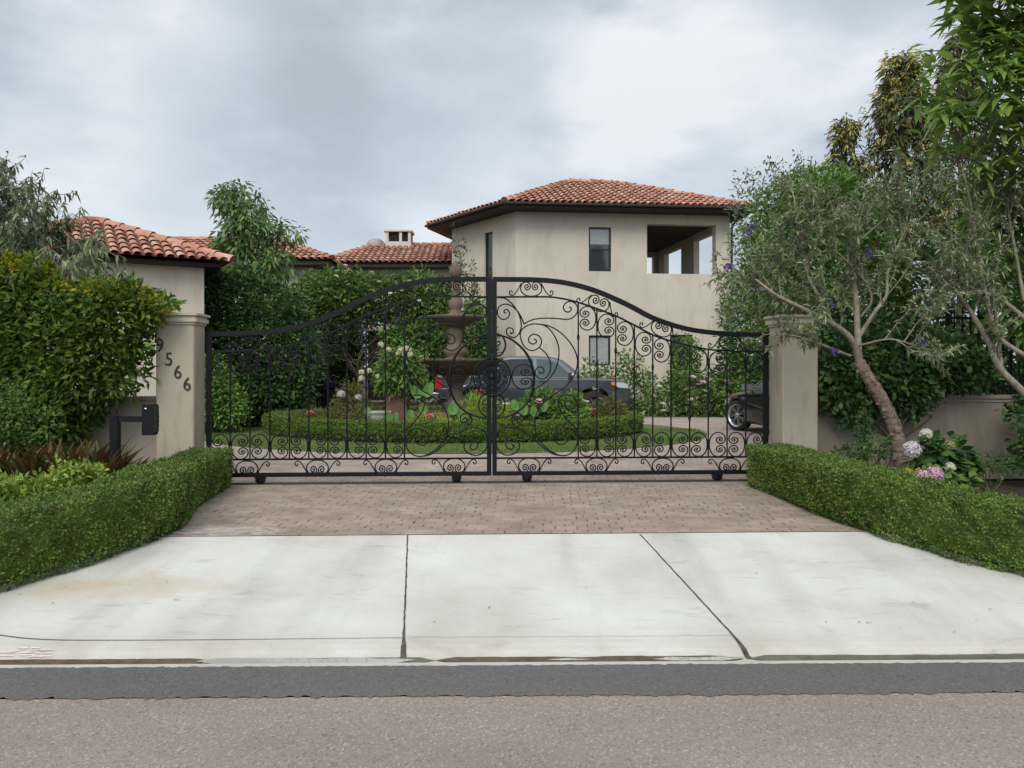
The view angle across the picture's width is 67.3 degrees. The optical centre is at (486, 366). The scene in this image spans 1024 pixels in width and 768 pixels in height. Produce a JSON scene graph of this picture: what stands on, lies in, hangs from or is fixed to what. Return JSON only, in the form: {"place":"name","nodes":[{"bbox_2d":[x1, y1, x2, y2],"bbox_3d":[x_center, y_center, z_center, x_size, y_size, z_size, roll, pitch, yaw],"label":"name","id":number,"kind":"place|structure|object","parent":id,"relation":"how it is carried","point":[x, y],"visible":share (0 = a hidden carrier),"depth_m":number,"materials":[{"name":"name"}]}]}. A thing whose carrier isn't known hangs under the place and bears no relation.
{"place":"outdoors","nodes":[
{"label":"outdoors","id":0,"kind":"place"},
{"bbox_2d":[170,230,451,401],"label":"house","id":1,"kind":"structure","parent":0,"point":[398,250],"depth_m":31.20,"materials":[{"name":"paint"}]},
{"bbox_2d":[368,331,400,399],"bbox_3d":[-4.050,-0.040,31.775,1.700,2.900,0.050,0,0,0],"label":"door","id":2,"kind":"structure","parent":1,"relation":"in","point":[375,344],"depth_m":31.75,"materials":[{"name":"wood"}]},
{"bbox_2d":[205,424,706,453],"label":"lawn","id":3,"kind":"structure","parent":0,"point":[649,426],"depth_m":14.02,"materials":[{"name":"plant"}]},
{"bbox_2d":[205,414,769,475],"bbox_3d":[1.000,1.456,16.945,16.000,0.001,14.111,0,0,0],"label":"motor court","id":4,"kind":"object","parent":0,"point":[717,424],"visible":0.18,"depth_m":11.84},
{"bbox_2d":[432,356,632,407],"bbox_3d":[1.300,0.586,22.350,5.640,1.740,2.240,0,0,2],"label":"pickup truck","id":5,"kind":"object","parent":4,"relation":"on","point":[560,378],"visible":0.3,"depth_m":21.45,"materials":[{"name":"grey paint"}]},
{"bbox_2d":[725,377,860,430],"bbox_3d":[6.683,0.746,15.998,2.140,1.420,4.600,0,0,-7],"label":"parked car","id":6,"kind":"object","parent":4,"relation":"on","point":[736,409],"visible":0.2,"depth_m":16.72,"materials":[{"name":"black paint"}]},
{"bbox_2d":[0,531,1023,667],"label":"concrete apron","id":7,"kind":"object","parent":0,"point":[272,596],"visible":0.95,"depth_m":5.29,"materials":[{"name":"concrete"}]},
{"bbox_2d":[0,647,53,656],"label":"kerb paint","id":8,"kind":"object","parent":7,"relation":"on","point":[28,651],"visible":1,"depth_m":4.56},
{"bbox_2d":[0,658,203,664],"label":"gutter mud","id":9,"kind":"structure","parent":7,"relation":"on","point":[95,661],"depth_m":4.49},
{"bbox_2d":[2,635,402,639],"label":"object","id":10,"kind":"object","parent":7,"relation":"on","point":[196,639],"visible":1,"depth_m":4.71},
{"bbox_2d":[309,657,433,662],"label":"gutter mud","id":11,"kind":"structure","parent":7,"relation":"on","point":[417,660],"depth_m":4.54,"materials":[{"name":"soil"}]},
{"bbox_2d":[198,657,411,663],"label":"puddle","id":12,"kind":"object","parent":11,"relation":"on","point":[235,660],"visible":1,"depth_m":4.50,"materials":[{"name":"grey liquid"}]},
{"bbox_2d":[400,535,407,658],"bbox_3d":[-0.591,1.592,5.587,0.036,0.272,2.108,0,0,-5],"label":"expansion joint","id":13,"kind":"object","parent":7,"relation":"on","point":[403,651],"visible":1,"depth_m":4.91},
{"bbox_2d":[463,635,709,636],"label":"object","id":14,"kind":"object","parent":7,"relation":"on","point":[643,635],"visible":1,"depth_m":4.77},
{"bbox_2d":[437,655,743,661],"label":"gutter mud","id":15,"kind":"structure","parent":7,"relation":"on","point":[546,658],"depth_m":4.52,"materials":[{"name":"soil"}]},
{"bbox_2d":[548,658,586,659],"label":"puddle","id":16,"kind":"object","parent":15,"relation":"on","point":[567,659],"visible":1,"depth_m":4.51,"materials":[{"name":"grey liquid"}]},
{"bbox_2d":[658,656,740,660],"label":"puddle","id":17,"kind":"object","parent":15,"relation":"on","point":[719,658],"visible":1,"depth_m":4.53,"materials":[{"name":"grey liquid"}]},
{"bbox_2d":[640,534,751,658],"bbox_3d":[1.440,1.594,5.606,0.037,0.269,2.151,0,0,-6],"label":"expansion joint","id":18,"kind":"object","parent":7,"relation":"on","point":[744,651],"visible":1,"depth_m":4.96,"materials":[{"name":"concrete"}]},
{"bbox_2d":[750,653,1023,660],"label":"wet gutter","id":19,"kind":"object","parent":7,"relation":"on","point":[892,657],"visible":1,"depth_m":4.55,"materials":[{"name":"concrete"}]},
{"bbox_2d":[0,692,1023,767],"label":"road","id":20,"kind":"structure","parent":0,"point":[934,730],"depth_m":3.61,"materials":[{"name":"asphalt"}]},
{"bbox_2d":[0,662,1023,699],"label":"road edge strip","id":21,"kind":"object","parent":20,"relation":"on","point":[160,682],"visible":1,"depth_m":4.19,"materials":[{"name":"concrete"}]},
{"bbox_2d":[0,368,1023,698],"bbox_3d":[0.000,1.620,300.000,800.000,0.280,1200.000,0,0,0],"label":"ground","id":22,"kind":"structure","parent":0,"point":[1010,486],"depth_m":6.85,"materials":[{"name":"soil"}]},
{"bbox_2d":[0,442,36,480],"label":"bromeliad","id":23,"kind":"object","parent":22,"relation":"on","point":[5,458],"visible":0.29,"depth_m":7.52,"materials":[{"name":"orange plant"}]},
{"bbox_2d":[0,468,39,507],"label":"leafy plant","id":24,"kind":"object","parent":22,"relation":"on","point":[10,479],"visible":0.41,"depth_m":6.73,"materials":[{"name":"green plant"}]},
{"bbox_2d":[0,477,51,503],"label":"leafy plant","id":25,"kind":"object","parent":22,"relation":"on","point":[11,494],"visible":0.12,"depth_m":6.80,"materials":[{"name":"green plant"}]},
{"bbox_2d":[0,441,56,494],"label":"bromeliad","id":26,"kind":"object","parent":22,"relation":"on","point":[29,452],"visible":0.14,"depth_m":7.49,"materials":[{"name":"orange plant"}]},
{"bbox_2d":[0,375,68,453],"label":"shrub","id":27,"kind":"object","parent":22,"relation":"on","point":[15,390],"visible":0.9,"depth_m":8.14,"materials":[{"name":"green plant"}]},
{"bbox_2d":[0,436,79,471],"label":"bromeliad","id":28,"kind":"object","parent":22,"relation":"on","point":[21,453],"visible":0.08,"depth_m":7.73,"materials":[{"name":"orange plant"}]},
{"bbox_2d":[11,467,74,498],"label":"leafy plant","id":29,"kind":"object","parent":22,"relation":"on","point":[43,484],"visible":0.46,"depth_m":6.86,"materials":[{"name":"green plant"}]},
{"bbox_2d":[0,445,98,494],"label":"bromeliad","id":30,"kind":"object","parent":22,"relation":"on","point":[19,464],"visible":0.32,"depth_m":7.18,"materials":[{"name":"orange plant"}]},
{"bbox_2d":[3,435,99,472],"bbox_3d":[-4.478,1.096,7.875,1.389,0.728,1.330,0,0,0],"label":"bromeliad","id":31,"kind":"object","parent":22,"relation":"on","point":[52,450],"visible":0.12,"depth_m":7.78,"materials":[{"name":"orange plant"}]},
{"bbox_2d":[2,440,113,490],"bbox_3d":[-4.159,1.091,7.481,1.022,0.738,1.095,0,0,0],"label":"bromeliad","id":32,"kind":"object","parent":22,"relation":"on","point":[51,458],"visible":0.16,"depth_m":7.30,"materials":[{"name":"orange plant"}]},
{"bbox_2d":[27,472,92,494],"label":"leafy plant","id":33,"kind":"object","parent":22,"relation":"on","point":[31,478],"visible":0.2,"depth_m":6.95,"materials":[{"name":"green plant"}]},
{"bbox_2d":[0,151,128,370],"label":"butterfly bush","id":34,"kind":"object","parent":22,"relation":"on","point":[15,233],"visible":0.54,"depth_m":9.55,"materials":[{"name":"green plant"}]},
{"bbox_2d":[47,453,109,486],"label":"leafy plant","id":35,"kind":"object","parent":22,"relation":"on","point":[69,464],"visible":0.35,"depth_m":7.14,"materials":[{"name":"green plant"}]},
{"bbox_2d":[25,439,133,466],"bbox_3d":[-4.133,1.074,7.776,1.046,0.771,1.225,0,0,0],"label":"bromeliad","id":36,"kind":"object","parent":22,"relation":"on","point":[74,453],"visible":0.12,"depth_m":7.66,"materials":[{"name":"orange plant"}]},
{"bbox_2d":[50,462,117,488],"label":"leafy plant","id":37,"kind":"object","parent":22,"relation":"on","point":[85,475],"visible":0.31,"depth_m":7.12,"materials":[{"name":"green plant"}]},
{"bbox_2d":[13,396,155,464],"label":"garden wall","id":38,"kind":"structure","parent":22,"relation":"on","point":[133,430],"depth_m":9.38,"materials":[{"name":"paint"}]},
{"bbox_2d":[0,244,186,455],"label":"creeper","id":39,"kind":"object","parent":22,"relation":"on","point":[100,373],"visible":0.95,"depth_m":8.63,"materials":[{"name":"green plant"}]},
{"bbox_2d":[42,437,144,471],"bbox_3d":[-3.870,1.075,7.977,1.384,0.769,1.218,0,0,0],"label":"bromeliad","id":40,"kind":"object","parent":22,"relation":"on","point":[107,455],"visible":0.2,"depth_m":8.13,"materials":[{"name":"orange plant"}]},
{"bbox_2d":[42,443,145,481],"bbox_3d":[-3.952,1.088,7.492,1.146,0.743,1.286,0,0,-19],"label":"bromeliad","id":41,"kind":"object","parent":22,"relation":"on","point":[111,462],"visible":0.22,"depth_m":7.36,"materials":[{"name":"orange plant"}]},
{"bbox_2d":[0,461,199,591],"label":"box hedge","id":42,"kind":"object","parent":22,"relation":"on","point":[64,526],"visible":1,"depth_m":5.97,"materials":[{"name":"green plant"}]},
{"bbox_2d":[23,216,236,395],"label":"pavilion","id":43,"kind":"structure","parent":22,"relation":"on","point":[180,269],"depth_m":16.40,"materials":[{"name":"paint"}]},
{"bbox_2d":[109,404,158,469],"bbox_3d":[-3.618,0.926,7.893,0.480,1.067,0.114,0,0,0],"label":"entry keypad","id":44,"kind":"object","parent":22,"relation":"on","point":[149,418],"visible":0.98,"depth_m":7.86,"materials":[{"name":"black metal"}]},
{"bbox_2d":[152,313,209,460],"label":"gate pillar","id":45,"kind":"structure","parent":22,"relation":"on","point":[180,375],"depth_m":9.15,"materials":[{"name":"paint"}]},
{"bbox_2d":[205,348,254,432],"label":"clipped shrub","id":46,"kind":"object","parent":22,"relation":"on","point":[220,416],"visible":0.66,"depth_m":16.27,"materials":[{"name":"green plant"}]},
{"bbox_2d":[204,178,310,363],"bbox_3d":[-6.093,-1.740,20.493,2.825,6.501,2.330,0,0,0],"label":"young tree","id":47,"kind":"object","parent":22,"relation":"on","point":[237,240],"visible":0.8,"depth_m":19.92,"materials":[{"name":"green plant"}]},
{"bbox_2d":[204,258,326,426],"bbox_3d":[-5.616,-0.545,18.773,3.608,4.306,2.871,0,0,0],"label":"tall shrub","id":48,"kind":"object","parent":22,"relation":"on","point":[225,286],"visible":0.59,"depth_m":17.93,"materials":[{"name":"green plant"}]},
{"bbox_2d":[302,371,352,408],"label":"shrub","id":49,"kind":"object","parent":22,"relation":"on","point":[322,399],"visible":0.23,"depth_m":20.41,"materials":[{"name":"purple plant"}]},
{"bbox_2d":[313,319,373,403],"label":"shrub","id":50,"kind":"object","parent":22,"relation":"on","point":[335,369],"visible":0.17,"depth_m":26.42,"materials":[{"name":"green plant"}]},
{"bbox_2d":[268,262,451,401],"bbox_3d":[-4.015,-0.940,25.114,6.555,4.917,2.897,0,0,0],"label":"tree","id":51,"kind":"object","parent":22,"relation":"on","point":[324,295],"visible":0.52,"depth_m":24.41,"materials":[{"name":"green plant"}]},
{"bbox_2d":[374,294,501,404],"bbox_3d":[-1.483,-0.397,24.596,4.165,3.833,2.578,0,0,0],"label":"shrub","id":52,"kind":"object","parent":22,"relation":"on","point":[432,349],"visible":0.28,"depth_m":23.89,"materials":[{"name":"green plant"}]},
{"bbox_2d":[444,222,481,340],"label":"climbing rose","id":53,"kind":"object","parent":22,"relation":"on","point":[464,246],"visible":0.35,"depth_m":25.25,"materials":[{"name":"green plant"}]},
{"bbox_2d":[577,348,663,413],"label":"rose shrub","id":54,"kind":"object","parent":22,"relation":"on","point":[648,373],"visible":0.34,"depth_m":23.77,"materials":[{"name":"green plant"}]},
{"bbox_2d":[666,331,706,395],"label":"climbing plant","id":55,"kind":"object","parent":22,"relation":"on","point":[691,339],"visible":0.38,"depth_m":25.75,"materials":[{"name":"green plant"}]},
{"bbox_2d":[632,352,761,416],"bbox_3d":[6.434,0.578,22.563,4.362,2.075,2.161,0,0,0],"label":"rose shrub","id":56,"kind":"object","parent":22,"relation":"on","point":[699,383],"visible":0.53,"depth_m":22.02,"materials":[{"name":"green plant"}]},
{"bbox_2d":[714,270,732,363],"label":"climbing plant","id":57,"kind":"object","parent":22,"relation":"on","point":[716,309],"visible":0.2,"depth_m":25.84,"materials":[{"name":"green plant"}]},
{"bbox_2d":[709,256,802,401],"bbox_3d":[8.250,-0.817,22.987,3.007,4.916,2.797,0,0,0],"label":"tall shrub","id":58,"kind":"object","parent":22,"relation":"on","point":[729,344],"visible":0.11,"depth_m":22.50,"materials":[{"name":"green plant"}]},
{"bbox_2d":[712,148,831,373],"bbox_3d":[5.827,-1.409,15.441,2.396,5.848,2.164,0,0,0],"label":"tall shrub","id":59,"kind":"object","parent":22,"relation":"on","point":[735,308],"visible":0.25,"depth_m":15.32,"materials":[{"name":"green plant"}]},
{"bbox_2d":[742,208,884,362],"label":"background tree","id":60,"kind":"object","parent":22,"relation":"on","point":[834,291],"depth_m":42.96,"materials":[{"name":"green plant"}]},
{"bbox_2d":[732,160,925,395],"bbox_3d":[5.388,-0.893,12.188,2.988,4.834,2.409,0,0,0],"label":"tall shrub","id":61,"kind":"object","parent":22,"relation":"on","point":[827,175],"visible":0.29,"depth_m":11.55,"materials":[{"name":"green plant"}]},
{"bbox_2d":[702,144,968,469],"bbox_3d":[3.875,-0.494,8.418,2.733,3.999,2.081,0,0,0],"label":"tree","id":62,"kind":"object","parent":22,"relation":"on","point":[856,279],"visible":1,"depth_m":8.53,"materials":[{"name":"green plant"}]},
{"bbox_2d":[826,440,863,461],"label":"shrub","id":63,"kind":"object","parent":22,"relation":"on","point":[849,455],"visible":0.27,"depth_m":8.60,"materials":[{"name":"green plant"}]},
{"bbox_2d":[818,112,874,321],"bbox_3d":[7.288,-1.795,15.659,1.239,6.613,1.423,0,0,-20],"label":"evergreen tree","id":64,"kind":"object","parent":22,"relation":"on","point":[845,139],"visible":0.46,"depth_m":15.46,"materials":[{"name":"green plant"}]},
{"bbox_2d":[850,400,881,461],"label":"shrub","id":65,"kind":"object","parent":22,"relation":"on","point":[866,428],"visible":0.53,"depth_m":8.87,"materials":[{"name":"green plant"}]},
{"bbox_2d":[855,431,895,465],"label":"shrub","id":66,"kind":"object","parent":22,"relation":"on","point":[864,454],"visible":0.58,"depth_m":8.35,"materials":[{"name":"green plant"}]},
{"bbox_2d":[744,441,1023,576],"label":"box hedge","id":67,"kind":"object","parent":22,"relation":"on","point":[987,525],"visible":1,"depth_m":6.51,"materials":[{"name":"green plant"}]},
{"bbox_2d":[855,48,961,304],"bbox_3d":[8.076,-2.360,14.975,2.225,7.743,2.222,0,0,0],"label":"evergreen tree","id":68,"kind":"object","parent":22,"relation":"on","point":[898,80],"visible":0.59,"depth_m":14.75,"materials":[{"name":"green plant"}]},
{"bbox_2d":[818,309,1007,466],"bbox_3d":[5.256,0.398,9.773,2.485,2.238,1.230,0,0,0],"label":"creeper","id":69,"kind":"object","parent":22,"relation":"on","point":[981,368],"visible":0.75,"depth_m":9.44,"materials":[{"name":"green plant"}]},
{"bbox_2d":[818,394,1023,478],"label":"garden wall","id":70,"kind":"structure","parent":22,"relation":"on","point":[979,422],"depth_m":9.85,"materials":[{"name":"paint"}]},
{"bbox_2d":[810,306,1023,394],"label":"iron fence","id":71,"kind":"object","parent":70,"relation":"on","point":[949,319],"visible":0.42,"depth_m":9.96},
{"bbox_2d":[861,191,1023,393],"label":"background tree","id":72,"kind":"object","parent":22,"relation":"on","point":[974,304],"visible":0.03,"depth_m":39.70,"materials":[{"name":"green plant"}]},
{"bbox_2d":[898,428,986,478],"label":"hydrangea","id":73,"kind":"object","parent":22,"relation":"on","point":[962,459],"visible":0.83,"depth_m":7.89,"materials":[{"name":"green plant"}]},
{"bbox_2d":[867,223,1023,393],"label":"tall shrub","id":74,"kind":"object","parent":22,"relation":"on","point":[924,251],"visible":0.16,"depth_m":11.27,"materials":[{"name":"green plant"}]},
{"bbox_2d":[913,460,984,492],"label":"hydrangea","id":75,"kind":"object","parent":22,"relation":"on","point":[949,474],"visible":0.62,"depth_m":7.29,"materials":[{"name":"green plant"}]},
{"bbox_2d":[917,32,999,392],"bbox_3d":[9.558,-2.680,15.345,1.722,8.382,1.716,0,0,0],"label":"evergreen tree","id":76,"kind":"object","parent":22,"relation":"on","point":[960,94],"visible":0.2,"depth_m":15.34,"materials":[{"name":"green plant"}]},
{"bbox_2d":[895,110,1023,397],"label":"butterfly tree","id":77,"kind":"object","parent":22,"relation":"on","point":[984,291],"visible":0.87,"depth_m":8.39,"materials":[{"name":"green plant"}]},
{"bbox_2d":[895,0,1023,364],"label":"leaved tree","id":78,"kind":"object","parent":22,"relation":"on","point":[998,37],"visible":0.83,"depth_m":8.47,"materials":[{"name":"green plant"}]},
{"bbox_2d":[975,450,1021,492],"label":"shrub","id":79,"kind":"object","parent":22,"relation":"on","point":[1004,466],"visible":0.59,"depth_m":8.55,"materials":[{"name":"green plant"}]},
{"bbox_2d":[992,394,1023,477],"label":"creeper","id":80,"kind":"object","parent":22,"relation":"on","point":[1020,430],"visible":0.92,"depth_m":9.33,"materials":[{"name":"green plant"}]},
{"bbox_2d":[0,0,1023,366],"label":"sky","id":81,"kind":"structure","parent":0,"point":[356,121],"materials":[{"name":"grey"}]},
{"bbox_2d":[149,474,883,535],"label":"brick driveway","id":82,"kind":"structure","parent":0,"point":[458,508],"depth_m":7.85,"materials":[{"name":"brick"}]},
{"bbox_2d":[144,445,234,516],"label":"box hedge","id":83,"kind":"object","parent":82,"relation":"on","point":[213,464],"visible":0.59,"depth_m":8.36,"materials":[{"name":"green plant"}]},
{"bbox_2d":[230,479,748,484],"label":"gate track","id":84,"kind":"structure","parent":82,"relation":"on","point":[446,482],"depth_m":9.57,"materials":[{"name":"metal"}]},
{"bbox_2d":[205,277,490,483],"bbox_3d":[-1.696,0.171,9.524,3.517,2.569,0.075,0,0,-3],"label":"gate leaf","id":85,"kind":"object","parent":84,"relation":"on","point":[260,478],"visible":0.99,"depth_m":9.51,"materials":[{"name":"black metal"}]},
{"bbox_2d":[472,277,769,481],"bbox_3d":[1.707,0.171,9.668,3.767,2.569,0.094,0,0,-3],"label":"gate leaf","id":86,"kind":"object","parent":84,"relation":"on","point":[495,375],"visible":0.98,"depth_m":9.66,"materials":[{"name":"black metal"}]},
{"bbox_2d":[424,178,757,407],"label":"tower house","id":87,"kind":"structure","parent":0,"point":[610,236],"depth_m":26.82,"materials":[{"name":"paint"}]},
{"bbox_2d":[486,232,491,316],"bbox_3d":[0.153,-2.790,27.835,0.070,4.100,0.511,0,0,-34],"label":"window","id":88,"kind":"structure","parent":87,"relation":"in","point":[488,235],"depth_m":27.91,"materials":[{"name":"clear glass"}]},
{"bbox_2d":[589,335,609,364],"bbox_3d":[3.931,-0.545,26.809,0.773,1.046,0.070,0,0,-6],"label":"window","id":89,"kind":"structure","parent":87,"relation":"in","point":[603,343],"depth_m":26.81,"materials":[{"name":"glass"}]},
{"bbox_2d":[589,227,610,270],"bbox_3d":[3.942,-4.064,26.810,0.796,1.536,0.070,0,0,-6],"label":"window","id":90,"kind":"structure","parent":87,"relation":"in","point":[599,238],"depth_m":26.81,"materials":[{"name":"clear glass"}]},
{"bbox_2d":[670,335,691,405],"bbox_3d":[6.846,0.153,27.111,0.814,2.514,0.070,0,0,-6],"label":"door","id":91,"kind":"structure","parent":87,"relation":"in","point":[671,336],"depth_m":27.11,"materials":[{"name":"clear glass"}]},
{"bbox_2d":[764,314,819,450],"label":"gate pillar","id":92,"kind":"structure","parent":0,"point":[793,396],"depth_m":9.47,"materials":[{"name":"paint"}]},
{"label":"island soil","id":93,"kind":"structure","parent":0,"visible":0},
{"bbox_2d":[267,393,384,435],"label":"flower clump","id":94,"kind":"object","parent":93,"relation":"on","point":[343,416],"visible":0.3,"depth_m":15.58,"materials":[{"name":"green plant"}]},
{"bbox_2d":[329,378,367,419],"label":"flower clump","id":95,"kind":"object","parent":93,"relation":"on","point":[341,394],"visible":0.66,"depth_m":15.98,"materials":[{"name":"green plant"}]},
{"bbox_2d":[367,410,391,425],"bbox_3d":[-2.098,1.107,14.900,0.540,0.465,0.535,0,0,0],"label":"stone urn","id":96,"kind":"object","parent":93,"relation":"on","point":[376,415],"visible":0.41,"depth_m":14.69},
{"bbox_2d":[364,407,413,425],"bbox_3d":[-1.862,1.045,14.736,0.945,0.535,0.156,0,0,0],"label":"elephant ear","id":97,"kind":"object","parent":93,"relation":"on","point":[395,416],"visible":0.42,"depth_m":14.72},
{"bbox_2d":[384,390,410,425],"bbox_3d":[-1.807,0.917,15.600,0.520,0.845,0.520,0,0,0],"label":"terracotta pot","id":98,"kind":"object","parent":93,"relation":"on","point":[394,404],"visible":0.33,"depth_m":15.38,"materials":[{"name":"orange ceramic"}]},
{"bbox_2d":[358,340,428,409],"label":"potted shrub","id":99,"kind":"object","parent":98,"relation":"in","point":[394,382],"visible":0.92,"depth_m":15.25,"materials":[{"name":"green plant"}]},
{"bbox_2d":[411,383,433,412],"bbox_3d":[-1.272,0.816,15.232,0.468,0.980,0.173,0,0,0],"label":"elephant ear","id":100,"kind":"object","parent":93,"relation":"on","point":[428,388],"visible":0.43,"depth_m":15.22},
{"bbox_2d":[407,410,464,425],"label":"flower clump","id":101,"kind":"object","parent":93,"relation":"on","point":[438,417],"visible":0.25,"depth_m":14.61,"materials":[{"name":"green plant"}]},
{"bbox_2d":[414,413,458,420],"bbox_3d":[-0.881,1.083,15.100,1.060,0.295,0.400,0,0,0],"label":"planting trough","id":102,"kind":"object","parent":93,"relation":"on","point":[449,415],"visible":0.18,"depth_m":14.93,"materials":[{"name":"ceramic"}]},
{"bbox_2d":[261,405,643,443],"bbox_3d":[-0.726,1.210,17.002,8.370,0.493,6.166,0,0,0],"label":"box hedge","id":103,"kind":"object","parent":93,"relation":"on","point":[547,429],"visible":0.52,"depth_m":14.40,"materials":[{"name":"green plant"}]},
{"bbox_2d":[448,400,467,420],"bbox_3d":[-0.546,0.980,14.834,0.399,0.654,0.159,0,0,0],"label":"elephant ear","id":104,"kind":"object","parent":93,"relation":"on","point":[454,409],"visible":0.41,"depth_m":14.82},
{"bbox_2d":[413,261,506,420],"bbox_3d":[-0.680,-0.520,17.000,2.520,3.640,2.520,0,0,0],"label":"fountain","id":105,"kind":"object","parent":93,"relation":"on","point":[455,313],"visible":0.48,"depth_m":16.80,"materials":[{"name":"stone"}]},
{"bbox_2d":[460,388,512,425],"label":"flower clump","id":106,"kind":"object","parent":93,"relation":"on","point":[474,403],"visible":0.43,"depth_m":15.01,"materials":[{"name":"green plant"}]},
{"bbox_2d":[511,400,547,425],"bbox_3d":[0.837,0.979,14.937,0.725,0.662,0.169,0,0,0],"label":"elephant ear","id":107,"kind":"object","parent":93,"relation":"on","point":[524,410],"visible":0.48,"depth_m":14.92},
{"bbox_2d":[505,384,592,425],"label":"flower clump","id":108,"kind":"object","parent":93,"relation":"on","point":[553,412],"visible":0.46,"depth_m":15.22,"materials":[{"name":"green plant"}]},
{"bbox_2d":[582,393,632,421],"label":"flower clump","id":109,"kind":"object","parent":93,"relation":"on","point":[621,411],"visible":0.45,"depth_m":16.14,"materials":[{"name":"green plant"}]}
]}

